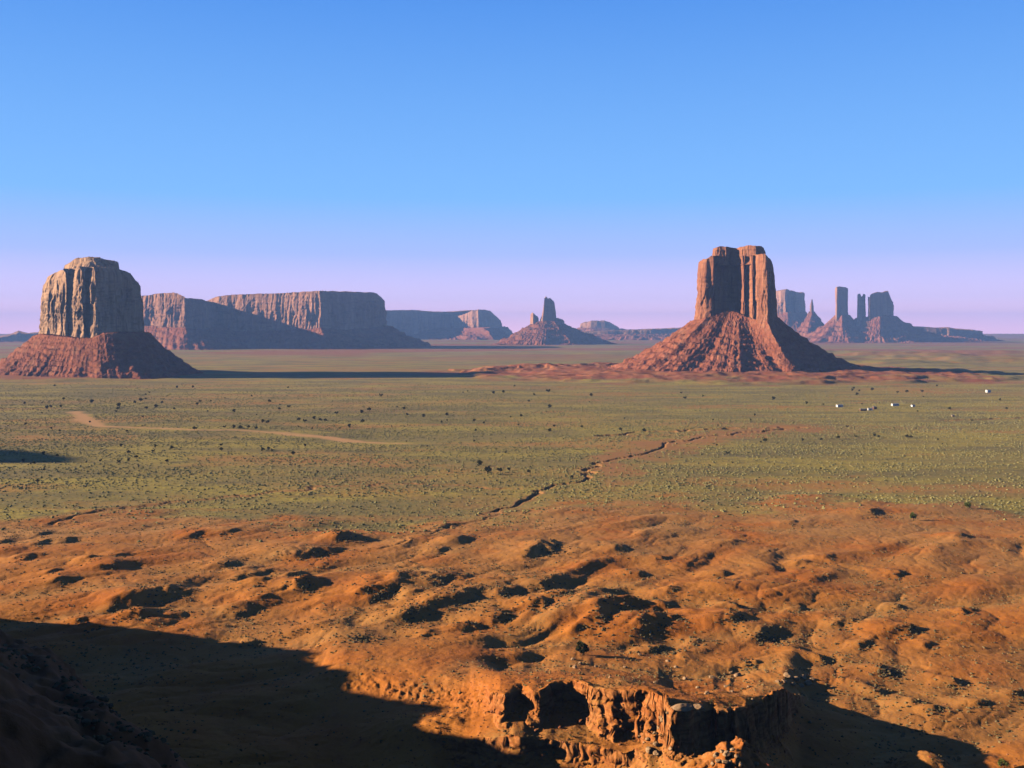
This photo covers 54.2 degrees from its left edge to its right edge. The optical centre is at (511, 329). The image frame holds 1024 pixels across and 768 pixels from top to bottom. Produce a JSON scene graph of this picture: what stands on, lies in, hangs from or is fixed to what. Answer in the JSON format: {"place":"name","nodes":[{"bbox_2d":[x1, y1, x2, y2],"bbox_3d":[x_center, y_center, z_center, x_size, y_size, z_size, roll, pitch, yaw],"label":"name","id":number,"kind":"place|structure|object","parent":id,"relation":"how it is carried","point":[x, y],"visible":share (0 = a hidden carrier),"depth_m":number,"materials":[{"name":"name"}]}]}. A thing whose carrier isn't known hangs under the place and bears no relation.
{"place":"outdoors","nodes":[
{"label":"outdoors","id":0,"kind":"place"},
{"bbox_2d":[0,334,1023,767],"label":"ground","id":1,"kind":"structure","parent":0,"point":[38,728],"depth_m":462.24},
{"bbox_2d":[0,331,38,341],"bbox_3d":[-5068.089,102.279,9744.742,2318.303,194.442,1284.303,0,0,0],"label":"sandstone mesa","id":2,"kind":"structure","parent":1,"relation":"on","point":[18,336],"depth_m":9411.51,"materials":[{"name":"brown stone"}]},
{"bbox_2d":[0,641,178,767],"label":"slope scrub","id":3,"kind":"object","parent":1,"relation":"on","point":[102,739],"visible":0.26,"depth_m":152.26,"materials":[{"name":"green plant"}]},
{"bbox_2d":[0,257,204,378],"bbox_3d":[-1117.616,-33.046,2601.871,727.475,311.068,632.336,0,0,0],"label":"sandstone butte","id":4,"kind":"object","parent":1,"relation":"on","point":[91,325],"visible":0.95,"depth_m":2475.19,"materials":[{"name":"brown stone"}]},
{"bbox_2d":[141,292,249,349],"bbox_3d":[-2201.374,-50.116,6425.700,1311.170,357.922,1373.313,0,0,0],"label":"sandstone mesa","id":5,"kind":"structure","parent":1,"relation":"on","point":[174,321],"depth_m":6040.98,"materials":[{"name":"brown stone"}]},
{"bbox_2d":[208,291,435,348],"bbox_3d":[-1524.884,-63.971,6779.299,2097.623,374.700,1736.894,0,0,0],"label":"sandstone mesa","id":6,"kind":"structure","parent":1,"relation":"on","point":[325,320],"depth_m":6295.81,"materials":[{"name":"brown stone"}]},
{"bbox_2d":[386,309,512,339],"bbox_3d":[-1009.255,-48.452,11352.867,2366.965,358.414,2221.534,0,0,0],"label":"sandstone mesa","id":7,"kind":"structure","parent":1,"relation":"on","point":[478,324],"depth_m":10886.34,"materials":[{"name":"brown stone"}]},
{"bbox_2d":[0,371,1023,541],"bbox_3d":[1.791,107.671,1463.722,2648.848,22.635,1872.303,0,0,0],"label":"sagebrush","id":8,"kind":"object","parent":1,"relation":"on","point":[507,471],"visible":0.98,"depth_m":1009.15,"materials":[{"name":"green plant"}]},
{"bbox_2d":[484,466,491,474],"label":"juniper bush","id":9,"kind":"object","parent":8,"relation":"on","point":[488,468],"visible":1,"depth_m":794.37,"materials":[{"name":"green plant"}]},
{"bbox_2d":[910,511,916,520],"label":"green bush","id":10,"kind":"object","parent":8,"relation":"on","point":[913,515],"visible":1,"depth_m":587.55,"materials":[{"name":"green plant"}]},
{"bbox_2d":[1,505,1022,752],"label":"dry scrub","id":11,"kind":"object","parent":1,"relation":"on","point":[557,607],"visible":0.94,"depth_m":394.75,"materials":[{"name":"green plant"}]},
{"bbox_2d":[0,509,1023,721],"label":"shrubs","id":12,"kind":"object","parent":1,"relation":"on","point":[657,649],"visible":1,"depth_m":389.33,"materials":[{"name":"green plant"}]},
{"bbox_2d":[493,297,615,344],"bbox_3d":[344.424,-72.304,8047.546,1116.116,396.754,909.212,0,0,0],"label":"rock spire","id":13,"kind":"object","parent":1,"relation":"on","point":[549,328],"visible":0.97,"depth_m":7898.06,"materials":[{"name":"brown stone"}]},
{"bbox_2d":[583,327,681,339],"bbox_3d":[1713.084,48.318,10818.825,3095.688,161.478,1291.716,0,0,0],"label":"sandstone mesa","id":14,"kind":"structure","parent":1,"relation":"on","point":[647,334],"depth_m":10528.89,"materials":[{"name":"brown stone"}]},
{"bbox_2d":[603,245,861,371],"bbox_3d":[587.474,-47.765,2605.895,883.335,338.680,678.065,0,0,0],"label":"sandstone butte","id":15,"kind":"object","parent":1,"relation":"on","point":[737,324],"visible":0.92,"depth_m":2513.66,"materials":[{"name":"brown stone"}]},
{"bbox_2d":[804,286,864,342],"bbox_3d":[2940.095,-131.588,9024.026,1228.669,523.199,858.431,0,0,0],"label":"rock tower","id":16,"kind":"structure","parent":1,"relation":"on","point":[839,327],"depth_m":8921.12,"materials":[{"name":"brown stone"}]},
{"bbox_2d":[853,291,981,342],"bbox_3d":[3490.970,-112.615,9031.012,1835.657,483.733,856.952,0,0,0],"label":"rock tower","id":17,"kind":"structure","parent":1,"relation":"on","point":[881,323],"depth_m":8948.61,"materials":[{"name":"brown stone"}]},
{"bbox_2d":[913,326,1003,341],"bbox_3d":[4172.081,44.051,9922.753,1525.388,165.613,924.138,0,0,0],"label":"sandstone mesa","id":18,"kind":"structure","parent":1,"relation":"on","point":[968,335],"depth_m":9759.84,"materials":[{"name":"brown stone"}]},
{"bbox_2d":[0,0,1023,333],"label":"sky","id":19,"kind":"structure","parent":0,"point":[500,157],"materials":[{"name":"blue"}]},
{"bbox_2d":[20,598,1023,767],"bbox_3d":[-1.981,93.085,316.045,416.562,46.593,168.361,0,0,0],"label":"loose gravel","id":20,"kind":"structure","parent":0,"point":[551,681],"depth_m":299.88,"materials":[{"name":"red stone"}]},
{"bbox_2d":[575,641,589,654],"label":"juniper bush","id":21,"kind":"object","parent":20,"relation":"on","point":[582,647],"visible":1,"depth_m":339.40,"materials":[{"name":"green plant"}]},
{"bbox_2d":[645,746,654,753],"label":"boulder","id":22,"kind":"object","parent":20,"relation":"on","point":[649,750],"visible":1,"depth_m":239.99,"materials":[{"name":"stone"}]},
{"bbox_2d":[653,750,659,756],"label":"boulder","id":23,"kind":"object","parent":20,"relation":"on","point":[655,752],"visible":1,"depth_m":239.17,"materials":[{"name":"stone"}]},
{"bbox_2d":[671,703,692,711],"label":"rock slab","id":24,"kind":"object","parent":20,"relation":"on","point":[683,707],"visible":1,"depth_m":237.05,"materials":[{"name":"stone"}]},
{"bbox_2d":[692,704,703,709],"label":"rock slab","id":25,"kind":"object","parent":20,"relation":"on","point":[697,706],"visible":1,"depth_m":237.90,"materials":[{"name":"stone"}]},
{"bbox_2d":[783,672,791,678],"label":"boulder","id":26,"kind":"object","parent":20,"relation":"on","point":[787,675],"visible":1,"depth_m":316.81,"materials":[{"name":"stone"}]},
{"bbox_2d":[804,680,811,685],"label":"boulder","id":27,"kind":"object","parent":20,"relation":"on","point":[808,682],"visible":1,"depth_m":318.59,"materials":[{"name":"stone"}]},
{"bbox_2d":[997,759,1009,767],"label":"green bush","id":28,"kind":"object","parent":20,"relation":"on","point":[1002,762],"visible":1,"depth_m":253.50,"materials":[{"name":"green plant"}]},
{"bbox_2d":[577,320,624,330],"bbox_3d":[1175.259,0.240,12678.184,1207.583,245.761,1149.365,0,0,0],"label":"sandstone mesa","id":29,"kind":"structure","parent":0,"point":[602,325],"depth_m":12393.85,"materials":[{"name":"brown stone"}]},
{"bbox_2d":[776,289,806,330],"bbox_3d":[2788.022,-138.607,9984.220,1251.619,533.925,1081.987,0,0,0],"label":"sandstone butte","id":30,"kind":"object","parent":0,"point":[791,311],"visible":0.55,"depth_m":9838.99,"materials":[{"name":"brown stone"}]},
{"bbox_2d":[795,300,823,336],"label":"rock spire","id":31,"kind":"object","parent":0,"point":[812,322],"visible":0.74,"depth_m":9262.04,"materials":[{"name":"brown stone"}]},
{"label":"boulder","id":32,"kind":"object","parent":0,"visible":0},
{"bbox_2d":[722,750,731,757],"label":"boulder","id":33,"kind":"object","parent":32,"relation":"on","point":[727,753],"visible":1,"depth_m":224.56,"materials":[{"name":"stone"}]}
]}

